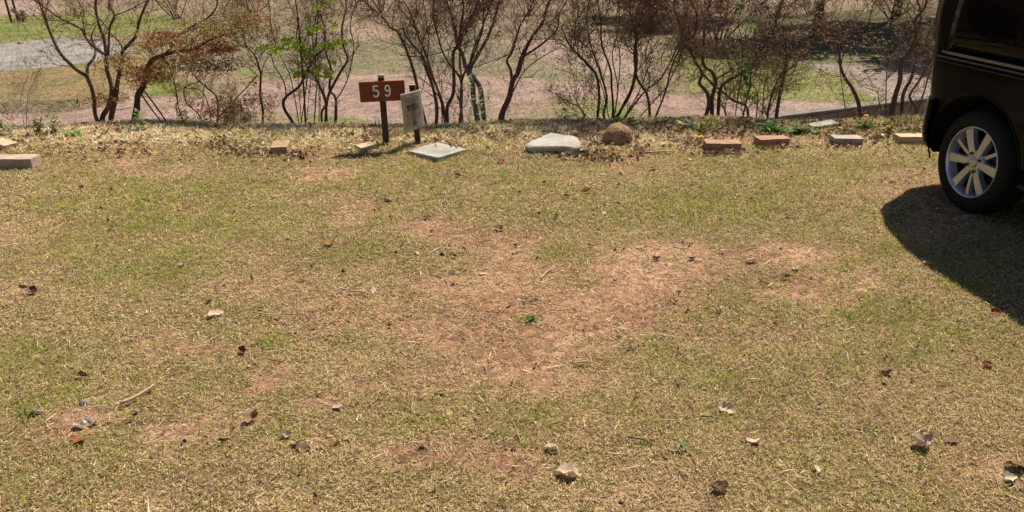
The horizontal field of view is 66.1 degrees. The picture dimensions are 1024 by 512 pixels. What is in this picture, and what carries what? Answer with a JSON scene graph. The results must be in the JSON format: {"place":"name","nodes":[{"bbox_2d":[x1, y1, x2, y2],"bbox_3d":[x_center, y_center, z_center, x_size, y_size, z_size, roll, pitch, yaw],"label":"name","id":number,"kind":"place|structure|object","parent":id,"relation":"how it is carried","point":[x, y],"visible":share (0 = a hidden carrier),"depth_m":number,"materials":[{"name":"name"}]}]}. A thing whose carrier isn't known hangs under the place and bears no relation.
{"place":"outdoors","nodes":[
{"label":"outdoors","id":0,"kind":"place"},
{"bbox_2d":[0,75,842,127],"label":"path","id":1,"kind":"structure","parent":0,"point":[349,112],"depth_m":10.08,"materials":[{"name":"soil"}]},
{"bbox_2d":[0,1,933,99],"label":"path","id":2,"kind":"structure","parent":0,"point":[828,66],"depth_m":12.62,"materials":[{"name":"gravel"}]},
{"bbox_2d":[0,0,1023,511],"bbox_3d":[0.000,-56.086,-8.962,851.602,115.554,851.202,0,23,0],"label":"ground","id":3,"kind":"structure","parent":0,"point":[60,100],"depth_m":3.25,"materials":[{"name":"plant"}]},
{"bbox_2d":[0,118,7,134],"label":"plant","id":4,"kind":"object","parent":3,"relation":"on","point":[2,125],"visible":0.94,"depth_m":5.75,"materials":[{"name":"green plant"}]},
{"bbox_2d":[4,0,12,21],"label":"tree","id":5,"kind":"object","parent":3,"relation":"on","point":[8,11],"visible":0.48,"depth_m":18.97,"materials":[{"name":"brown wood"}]},
{"bbox_2d":[0,138,17,150],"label":"rock","id":6,"kind":"object","parent":3,"relation":"on","point":[6,143],"visible":0.89,"depth_m":5.49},
{"bbox_2d":[11,7,28,21],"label":"shrub","id":7,"kind":"object","parent":3,"relation":"on","point":[19,14],"visible":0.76,"depth_m":18.82,"materials":[{"name":"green plant"}]},
{"bbox_2d":[0,154,40,168],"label":"brick","id":8,"kind":"object","parent":3,"relation":"on","point":[19,161],"visible":0.99,"depth_m":5.12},
{"bbox_2d":[14,407,34,424],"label":"plant","id":9,"kind":"object","parent":3,"relation":"on","point":[26,415],"visible":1,"depth_m":2.48,"materials":[{"name":"green plant"}]},
{"bbox_2d":[0,35,61,125],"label":"shrub","id":10,"kind":"object","parent":3,"relation":"on","point":[32,77],"visible":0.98,"depth_m":6.43,"materials":[{"name":"brown plant"}]},
{"bbox_2d":[27,285,36,291],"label":"fallen leaf","id":11,"kind":"object","parent":3,"relation":"on","point":[33,288],"visible":1,"depth_m":3.36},
{"bbox_2d":[29,116,44,134],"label":"plant","id":12,"kind":"object","parent":3,"relation":"on","point":[38,125],"visible":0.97,"depth_m":5.76,"materials":[{"name":"green plant"}]},
{"bbox_2d":[30,406,43,411],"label":"fallen leaf","id":13,"kind":"object","parent":3,"relation":"on","point":[38,409],"visible":0.96,"depth_m":2.52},
{"bbox_2d":[42,109,63,133],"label":"plant","id":14,"kind":"object","parent":3,"relation":"on","point":[53,127],"visible":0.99,"depth_m":5.79,"materials":[{"name":"green plant"}]},
{"bbox_2d":[0,38,131,70],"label":"gravel bed","id":15,"kind":"object","parent":3,"relation":"on","point":[24,47],"visible":0.56,"depth_m":14.09,"materials":[{"name":"gravel"}]},
{"bbox_2d":[64,128,84,135],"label":"plant","id":16,"kind":"object","parent":3,"relation":"on","point":[72,133],"visible":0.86,"depth_m":5.76,"materials":[{"name":"green plant"}]},
{"bbox_2d":[54,0,100,16],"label":"shrub","id":17,"kind":"object","parent":3,"relation":"on","point":[74,8],"visible":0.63,"depth_m":20.29,"materials":[{"name":"brown plant"}]},
{"bbox_2d":[71,435,84,442],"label":"fallen leaf","id":18,"kind":"object","parent":3,"relation":"on","point":[75,438],"visible":1,"depth_m":2.38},
{"bbox_2d":[73,419,85,426],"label":"fallen leaf","id":19,"kind":"object","parent":3,"relation":"on","point":[79,423],"visible":1,"depth_m":2.45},
{"bbox_2d":[76,370,87,377],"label":"fallen leaf","id":20,"kind":"object","parent":3,"relation":"on","point":[80,372],"visible":1,"depth_m":2.72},
{"bbox_2d":[79,399,90,404],"bbox_3d":[-1.402,0.480,2.581,0.035,0.020,0.026,0,23,0],"label":"stone","id":21,"kind":"object","parent":3,"relation":"on","point":[84,401],"visible":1,"depth_m":2.57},
{"bbox_2d":[0,0,175,121],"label":"shrub","id":22,"kind":"object","parent":3,"relation":"on","point":[114,93],"visible":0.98,"depth_m":6.36,"materials":[{"name":"plant"}]},
{"bbox_2d":[85,21,121,75],"bbox_3d":[-3.365,-1.676,6.330,0.229,0.468,0.571,4,23,10],"label":"dead branch","id":23,"kind":"object","parent":22,"relation":"attached to","point":[89,63],"visible":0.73,"depth_m":6.39,"materials":[{"name":"grey plant"}]},
{"bbox_2d":[84,416,95,422],"bbox_3d":[-1.336,0.520,2.491,0.039,0.020,0.024,0,23,0],"label":"stone","id":24,"kind":"object","parent":3,"relation":"on","point":[87,419],"visible":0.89,"depth_m":2.48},
{"bbox_2d":[120,384,153,404],"bbox_3d":[-1.233,0.456,2.596,0.019,0.011,0.127,13,26,28],"label":"stick","id":25,"kind":"object","parent":3,"relation":"on","point":[134,396],"visible":1,"depth_m":2.58,"materials":[{"name":"wood"}]},
{"bbox_2d":[133,108,150,129],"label":"plant","id":26,"kind":"object","parent":3,"relation":"on","point":[141,120],"visible":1,"depth_m":5.89,"materials":[{"name":"green plant"}]},
{"bbox_2d":[136,88,161,121],"bbox_3d":[-2.873,-1.156,6.310,0.468,0.323,0.017,18,29,37],"label":"prop stick","id":27,"kind":"object","parent":3,"relation":"on","point":[148,104],"visible":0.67,"depth_m":6.33,"materials":[{"name":"brown wood"}]},
{"bbox_2d":[141,87,166,121],"bbox_3d":[-2.848,-1.169,6.337,0.460,0.329,0.015,19,29,38],"label":"prop stick","id":28,"kind":"object","parent":3,"relation":"on","point":[154,104],"visible":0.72,"depth_m":6.35,"materials":[{"name":"brown wood"}]},
{"bbox_2d":[134,0,189,19],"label":"shrub","id":29,"kind":"object","parent":3,"relation":"on","point":[175,6],"visible":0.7,"depth_m":19.30,"materials":[{"name":"brown plant"}]},
{"bbox_2d":[76,0,276,120],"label":"azalea","id":30,"kind":"object","parent":3,"relation":"on","point":[150,69],"visible":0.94,"depth_m":6.27,"materials":[{"name":"brown plant"}]},
{"bbox_2d":[171,103,192,127],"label":"plant","id":31,"kind":"object","parent":3,"relation":"on","point":[180,113],"visible":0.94,"depth_m":6.05,"materials":[{"name":"green plant"}]},
{"bbox_2d":[143,28,227,122],"bbox_3d":[-2.657,-1.432,6.540,0.752,0.982,0.710,19,29,38],"label":"shrub","id":32,"kind":"object","parent":3,"relation":"on","point":[177,85],"visible":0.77,"depth_m":6.52,"materials":[{"name":"brown plant"}]},
{"bbox_2d":[207,309,223,314],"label":"fallen leaf","id":33,"kind":"object","parent":3,"relation":"on","point":[213,312],"visible":1,"depth_m":3.15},
{"bbox_2d":[177,31,288,124],"bbox_3d":[-2.308,-1.357,6.418,0.804,0.931,0.611,0,23,0],"label":"azalea","id":34,"kind":"object","parent":3,"relation":"on","point":[235,105],"visible":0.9,"depth_m":6.45,"materials":[{"name":"brown plant"}]},
{"bbox_2d":[218,74,257,117],"bbox_3d":[-2.205,-1.290,6.337,0.015,0.293,0.404,19,29,38],"label":"prop stick","id":35,"kind":"object","parent":3,"relation":"on","point":[236,97],"visible":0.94,"depth_m":6.33,"materials":[{"name":"brown wood"}]},
{"bbox_2d":[210,0,270,12],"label":"shrub","id":36,"kind":"object","parent":3,"relation":"on","point":[257,5],"visible":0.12,"depth_m":21.25,"materials":[{"name":"brown plant"}]},
{"bbox_2d":[237,345,245,351],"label":"fallen leaf","id":37,"kind":"object","parent":3,"relation":"on","point":[241,349],"visible":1,"depth_m":2.88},
{"bbox_2d":[243,410,257,422],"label":"fallen leaf","id":38,"kind":"object","parent":3,"relation":"on","point":[247,416],"visible":1,"depth_m":2.49,"materials":[{"name":"plant"}]},
{"bbox_2d":[210,0,302,123],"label":"tree","id":39,"kind":"object","parent":3,"relation":"on","point":[244,46],"visible":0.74,"depth_m":6.31,"materials":[{"name":"brown plant"}]},
{"bbox_2d":[253,311,298,316],"bbox_3d":[-0.945,0.234,3.143,0.197,0.006,0.013,4,23,10],"label":"stick","id":40,"kind":"object","parent":3,"relation":"on","point":[273,314],"visible":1,"depth_m":3.14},
{"bbox_2d":[271,140,290,154],"bbox_3d":[-1.608,-0.754,5.469,0.119,0.062,0.186,-3,23,-7],"label":"brick","id":41,"kind":"object","parent":3,"relation":"on","point":[281,146],"visible":0.91,"depth_m":5.41,"materials":[{"name":"brick"}]},
{"bbox_2d":[282,429,290,436],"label":"fallen leaf","id":42,"kind":"object","parent":3,"relation":"on","point":[285,433],"visible":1,"depth_m":2.41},
{"bbox_2d":[286,0,319,122],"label":"sapling","id":43,"kind":"object","parent":3,"relation":"on","point":[299,29],"visible":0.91,"depth_m":6.20,"materials":[{"name":"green plant"}]},
{"bbox_2d":[296,443,310,451],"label":"fallen leaf","id":44,"kind":"object","parent":3,"relation":"on","point":[301,446],"visible":1,"depth_m":2.35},
{"bbox_2d":[224,0,386,123],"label":"shrub","id":45,"kind":"object","parent":3,"relation":"on","point":[316,80],"visible":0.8,"depth_m":6.38,"materials":[{"name":"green plant"}]},
{"bbox_2d":[226,0,356,122],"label":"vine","id":46,"kind":"object","parent":45,"relation":"hanging from","point":[287,40],"visible":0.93,"depth_m":6.20,"materials":[{"name":"green plant"}]},
{"bbox_2d":[323,238,334,244],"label":"fallen leaf","id":47,"kind":"object","parent":3,"relation":"on","point":[328,242],"visible":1,"depth_m":3.87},
{"bbox_2d":[349,290,371,294],"bbox_3d":[-0.642,0.153,3.343,0.112,0.008,0.017,8,24,18],"label":"stick","id":48,"kind":"object","parent":3,"relation":"on","point":[359,291],"visible":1,"depth_m":3.35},
{"bbox_2d":[355,142,376,151],"bbox_3d":[-1.022,-0.763,5.495,0.124,0.028,0.128,-14,26,-30],"label":"paving stone","id":49,"kind":"object","parent":3,"relation":"on","point":[366,148],"visible":0.94,"depth_m":5.46,"materials":[{"name":"stone"}]},
{"bbox_2d":[349,0,409,12],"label":"shrub","id":50,"kind":"object","parent":3,"relation":"on","point":[380,4],"visible":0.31,"depth_m":20.37,"materials":[{"name":"brown plant"}]},
{"bbox_2d":[358,74,404,144],"bbox_3d":[-0.888,-0.976,5.482,0.312,0.565,0.064,-3,22,-4],"label":"numbered sign","id":51,"kind":"object","parent":3,"relation":"on","point":[381,91],"visible":0.94,"depth_m":5.39,"materials":[{"name":"brown wood"}]},
{"bbox_2d":[400,84,424,143],"bbox_3d":[-0.689,-0.931,5.479,0.093,0.507,0.177,7,24,17],"label":"notice sign","id":52,"kind":"object","parent":3,"relation":"on","point":[412,109],"visible":1,"depth_m":5.44,"materials":[{"name":"paper"}]},
{"bbox_2d":[313,0,516,125],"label":"shrub","id":53,"kind":"object","parent":3,"relation":"on","point":[426,64],"visible":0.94,"depth_m":6.34,"materials":[{"name":"brown plant"}]},
{"bbox_2d":[400,45,457,56],"bbox_3d":[-0.660,-1.662,6.347,0.493,0.110,0.006,0,23,0],"label":"cord","id":54,"kind":"object","parent":53,"relation":"attached to","point":[431,55],"visible":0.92,"depth_m":6.36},
{"bbox_2d":[408,142,466,161],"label":"concrete slab","id":55,"kind":"structure","parent":3,"relation":"on","point":[437,153],"depth_m":5.36,"materials":[{"name":"concrete"}]},
{"bbox_2d":[399,0,529,122],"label":"shrub","id":56,"kind":"object","parent":3,"relation":"on","point":[479,40],"visible":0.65,"depth_m":6.41,"materials":[{"name":"brown plant"}]},
{"bbox_2d":[0,47,931,125],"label":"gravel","id":57,"kind":"structure","parent":3,"relation":"on","point":[444,91],"depth_m":10.48,"materials":[{"name":"gravel"}]},
{"bbox_2d":[0,3,934,123],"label":"grass","id":58,"kind":"structure","parent":3,"relation":"on","point":[28,34],"depth_m":13.46,"materials":[{"name":"plant"}]},
{"bbox_2d":[417,0,538,122],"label":"tree","id":59,"kind":"object","parent":3,"relation":"on","point":[475,80],"visible":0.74,"depth_m":6.34,"materials":[{"name":"brown plant"}]},
{"bbox_2d":[466,75,494,127],"bbox_3d":[-0.242,-1.155,5.904,0.231,0.421,0.102,0,23,0],"label":"plant","id":60,"kind":"object","parent":3,"relation":"on","point":[487,121],"visible":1,"depth_m":5.91,"materials":[{"name":"green plant"}]},
{"bbox_2d":[494,224,502,229],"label":"fallen leaf","id":61,"kind":"object","parent":3,"relation":"on","point":[498,226],"visible":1,"depth_m":4.06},
{"bbox_2d":[0,114,1023,501],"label":"leaf litter","id":62,"kind":"object","parent":3,"relation":"on","point":[240,150],"visible":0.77,"depth_m":5.68,"materials":[{"name":"plant"}]},
{"bbox_2d":[499,0,545,18],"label":"shrub","id":63,"kind":"object","parent":3,"relation":"on","point":[529,14],"visible":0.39,"depth_m":20.14,"materials":[{"name":"brown plant"}]},
{"bbox_2d":[434,0,616,120],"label":"tree","id":64,"kind":"object","parent":3,"relation":"on","point":[511,88],"visible":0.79,"depth_m":6.35,"materials":[{"name":"brown plant"}]},
{"bbox_2d":[524,314,536,322],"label":"plant","id":65,"kind":"object","parent":3,"relation":"on","point":[529,317],"visible":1,"depth_m":3.12,"materials":[{"name":"green plant"}]},
{"bbox_2d":[543,443,558,449],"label":"fallen leaf","id":66,"kind":"object","parent":3,"relation":"on","point":[554,446],"visible":1,"depth_m":2.34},
{"bbox_2d":[525,133,580,153],"bbox_3d":[0.285,-0.782,5.561,0.393,0.104,0.368,0,23,0],"label":"flat stone","id":67,"kind":"object","parent":3,"relation":"on","point":[556,142],"visible":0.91,"depth_m":5.43,"materials":[{"name":"stone"}]},
{"bbox_2d":[553,463,579,475],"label":"fallen leaf","id":68,"kind":"object","parent":3,"relation":"on","point":[565,468],"visible":1,"depth_m":2.23,"materials":[{"name":"plant"}]},
{"bbox_2d":[528,0,690,121],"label":"shrub","id":69,"kind":"object","parent":3,"relation":"on","point":[602,16],"visible":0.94,"depth_m":6.38,"materials":[{"name":"brown plant"}]},
{"bbox_2d":[603,122,632,145],"bbox_3d":[0.767,-0.857,5.710,0.216,0.223,0.217,0,23,0],"label":"boulder","id":70,"kind":"object","parent":3,"relation":"on","point":[618,133],"visible":0.72,"depth_m":5.63,"materials":[{"name":"brown stone"}]},
{"bbox_2d":[628,436,652,443],"bbox_3d":[0.387,0.552,2.366,0.080,0.006,0.014,9,24,21],"label":"stick","id":71,"kind":"object","parent":3,"relation":"on","point":[639,438],"visible":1,"depth_m":2.37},
{"bbox_2d":[611,0,689,31],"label":"shrub","id":72,"kind":"object","parent":3,"relation":"on","point":[653,8],"visible":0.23,"depth_m":17.02,"materials":[{"name":"brown plant"}]},
{"bbox_2d":[645,151,674,153],"bbox_3d":[1.021,-0.721,5.441,0.209,0.015,0.022,-3,23,-7],"label":"stick","id":73,"kind":"object","parent":3,"relation":"on","point":[646,152],"visible":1,"depth_m":5.43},
{"bbox_2d":[594,0,737,118],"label":"shrub","id":74,"kind":"object","parent":3,"relation":"on","point":[677,62],"visible":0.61,"depth_m":6.59,"materials":[{"name":"brown plant"}]},
{"bbox_2d":[673,439,689,451],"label":"plant","id":75,"kind":"object","parent":3,"relation":"on","point":[683,444],"visible":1,"depth_m":2.35,"materials":[{"name":"green plant"}]},
{"bbox_2d":[676,119,698,126],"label":"plant","id":76,"kind":"object","parent":3,"relation":"on","point":[689,123],"visible":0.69,"depth_m":6.17,"materials":[{"name":"green plant"}]},
{"bbox_2d":[692,116,717,129],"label":"plant","id":77,"kind":"object","parent":3,"relation":"on","point":[710,122],"visible":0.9,"depth_m":6.08,"materials":[{"name":"green plant"}]},
{"bbox_2d":[711,480,728,488],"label":"fallen leaf","id":78,"kind":"object","parent":3,"relation":"on","point":[717,484],"visible":1,"depth_m":2.17,"materials":[{"name":"plant"}]},
{"bbox_2d":[703,139,741,150],"bbox_3d":[1.478,-0.777,5.533,0.250,0.066,0.115,1,23,2],"label":"brick","id":79,"kind":"object","parent":3,"relation":"on","point":[710,144],"visible":0.9,"depth_m":5.48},
{"bbox_2d":[718,402,735,412],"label":"fallen leaf","id":80,"kind":"object","parent":3,"relation":"on","point":[724,406],"visible":1,"depth_m":2.54,"materials":[{"name":"plant"}]},
{"bbox_2d":[637,0,829,117],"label":"shrub","id":81,"kind":"object","parent":3,"relation":"on","point":[708,96],"visible":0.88,"depth_m":6.42,"materials":[{"name":"brown plant"}]},
{"bbox_2d":[680,0,787,39],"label":"shrub","id":82,"kind":"object","parent":3,"relation":"on","point":[722,25],"visible":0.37,"depth_m":15.86,"materials":[{"name":"brown plant"}]},
{"bbox_2d":[655,15,828,117],"bbox_3d":[1.911,-1.458,6.758,1.424,1.336,0.921,15,27,32],"label":"shrub","id":83,"kind":"object","parent":3,"relation":"on","point":[762,111],"visible":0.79,"depth_m":6.63,"materials":[{"name":"brown plant"}]},
{"bbox_2d":[724,0,761,115],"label":"vine","id":84,"kind":"object","parent":3,"relation":"on","point":[744,66],"visible":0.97,"depth_m":6.37,"materials":[{"name":"green plant"}]},
{"bbox_2d":[745,437,760,442],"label":"fallen leaf","id":85,"kind":"object","parent":3,"relation":"on","point":[753,440],"visible":1,"depth_m":2.39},
{"bbox_2d":[746,119,774,125],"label":"plant","id":86,"kind":"object","parent":3,"relation":"on","point":[767,121],"visible":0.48,"depth_m":6.19,"materials":[{"name":"green plant"}]},
{"bbox_2d":[753,135,789,145],"bbox_3d":[1.865,-0.825,5.651,0.229,0.066,0.115,-3,23,-8],"label":"brick","id":87,"kind":"object","parent":3,"relation":"on","point":[765,140],"visible":0.9,"depth_m":5.61,"materials":[{"name":"brick"}]},
{"bbox_2d":[749,2,794,48],"bbox_3d":[4.724,-4.169,14.406,0.941,0.977,0.660,16,27,33],"label":"shrub","id":88,"kind":"object","parent":3,"relation":"on","point":[775,12],"visible":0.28,"depth_m":14.33,"materials":[{"name":"brown plant"}]},
{"bbox_2d":[754,120,790,133],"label":"plant","id":89,"kind":"object","parent":3,"relation":"on","point":[770,127],"visible":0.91,"depth_m":5.95,"materials":[{"name":"green plant"}]},
{"bbox_2d":[784,122,811,133],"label":"plant","id":90,"kind":"object","parent":3,"relation":"on","point":[797,127],"visible":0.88,"depth_m":5.95,"materials":[{"name":"green plant"}]},
{"bbox_2d":[733,0,865,118],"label":"shrub","id":91,"kind":"object","parent":3,"relation":"on","point":[804,3],"visible":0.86,"depth_m":6.33,"materials":[{"name":"brown plant"}]},
{"bbox_2d":[808,124,821,133],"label":"dandelion","id":92,"kind":"object","parent":3,"relation":"on","point":[816,130],"visible":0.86,"depth_m":5.95,"materials":[{"name":"green plant"}]},
{"bbox_2d":[812,0,824,31],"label":"tree","id":93,"kind":"object","parent":3,"relation":"on","point":[816,8],"visible":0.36,"depth_m":16.84,"materials":[{"name":"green plant"}]},
{"bbox_2d":[808,120,835,129],"bbox_3d":[2.440,-1.010,6.145,0.314,0.071,0.128,-13,26,-28],"label":"flat stone","id":94,"kind":"object","parent":3,"relation":"on","point":[826,124],"visible":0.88,"depth_m":6.09,"materials":[{"name":"stone"}]},
{"bbox_2d":[786,0,860,14],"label":"shrub","id":95,"kind":"object","parent":3,"relation":"on","point":[815,6],"visible":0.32,"depth_m":20.41,"materials":[{"name":"brown plant"}]},
{"bbox_2d":[745,0,902,120],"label":"shrub","id":96,"kind":"object","parent":3,"relation":"on","point":[856,99],"visible":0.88,"depth_m":6.49,"materials":[{"name":"brown plant"}]},
{"bbox_2d":[826,33,846,116],"bbox_3d":[2.712,-1.502,6.641,0.197,0.982,0.339,-9,24,-21],"label":"dead branch","id":97,"kind":"object","parent":3,"relation":"on","point":[840,75],"visible":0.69,"depth_m":6.60,"materials":[{"name":"brown plant"}]},
{"bbox_2d":[753,95,928,120],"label":"block wall","id":98,"kind":"structure","parent":3,"relation":"on","point":[830,112],"depth_m":9.71,"materials":[{"name":"concrete"}]},
{"bbox_2d":[829,134,863,146],"bbox_3d":[2.408,-0.833,5.671,0.209,0.063,0.120,1,23,3],"label":"brick","id":99,"kind":"object","parent":3,"relation":"on","point":[851,139],"visible":0.91,"depth_m":5.62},
{"bbox_2d":[855,114,875,129],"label":"dandelion","id":100,"kind":"object","parent":3,"relation":"on","point":[865,124],"visible":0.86,"depth_m":6.09,"materials":[{"name":"green plant"}]},
{"bbox_2d":[825,0,938,118],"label":"tree","id":101,"kind":"object","parent":3,"relation":"on","point":[900,66],"visible":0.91,"depth_m":6.64,"materials":[{"name":"brown plant"}]},
{"bbox_2d":[845,0,937,19],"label":"shrub","id":102,"kind":"object","parent":3,"relation":"on","point":[903,12],"visible":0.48,"depth_m":19.63,"materials":[{"name":"brown plant"}]},
{"bbox_2d":[890,0,902,18],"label":"tree","id":103,"kind":"object","parent":3,"relation":"on","point":[894,13],"visible":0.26,"depth_m":19.58,"materials":[{"name":"brown plant"}]},
{"bbox_2d":[892,133,923,144],"bbox_3d":[2.944,-0.849,5.718,0.307,0.068,0.115,0,23,1],"label":"brick","id":104,"kind":"object","parent":3,"relation":"on","point":[903,138],"visible":0.57,"depth_m":5.67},
{"bbox_2d":[890,8,936,116],"bbox_3d":[3.607,-1.555,6.763,0.769,1.271,1.130,15,27,32],"label":"shrub","id":105,"kind":"object","parent":3,"relation":"on","point":[916,108],"visible":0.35,"depth_m":6.66,"materials":[{"name":"brown plant"}]},
{"bbox_2d":[913,432,932,444],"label":"fallen leaf","id":106,"kind":"object","parent":3,"relation":"on","point":[920,439],"visible":1,"depth_m":2.36,"materials":[{"name":"plant"}]},
{"bbox_2d":[946,437,957,441],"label":"fallen leaf","id":107,"kind":"object","parent":3,"relation":"on","point":[952,439],"visible":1,"depth_m":2.38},
{"bbox_2d":[922,0,1023,213],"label":"van","id":108,"kind":"object","parent":3,"relation":"on","point":[973,128],"visible":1,"depth_m":4.15,"materials":[{"name":"black paint"}]},
{"bbox_2d":[982,360,991,365],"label":"fallen leaf","id":109,"kind":"object","parent":3,"relation":"on","point":[985,362],"visible":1,"depth_m":2.80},
{"bbox_2d":[991,308,999,313],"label":"fallen leaf","id":110,"kind":"object","parent":3,"relation":"on","point":[996,310],"visible":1,"depth_m":3.18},
{"bbox_2d":[1003,471,1016,480],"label":"fallen leaf","id":111,"kind":"object","parent":3,"relation":"on","point":[1007,474],"visible":1,"depth_m":2.21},
{"bbox_2d":[1006,460,1023,467],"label":"fallen leaf","id":112,"kind":"object","parent":3,"relation":"on","point":[1018,463],"visible":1,"depth_m":2.26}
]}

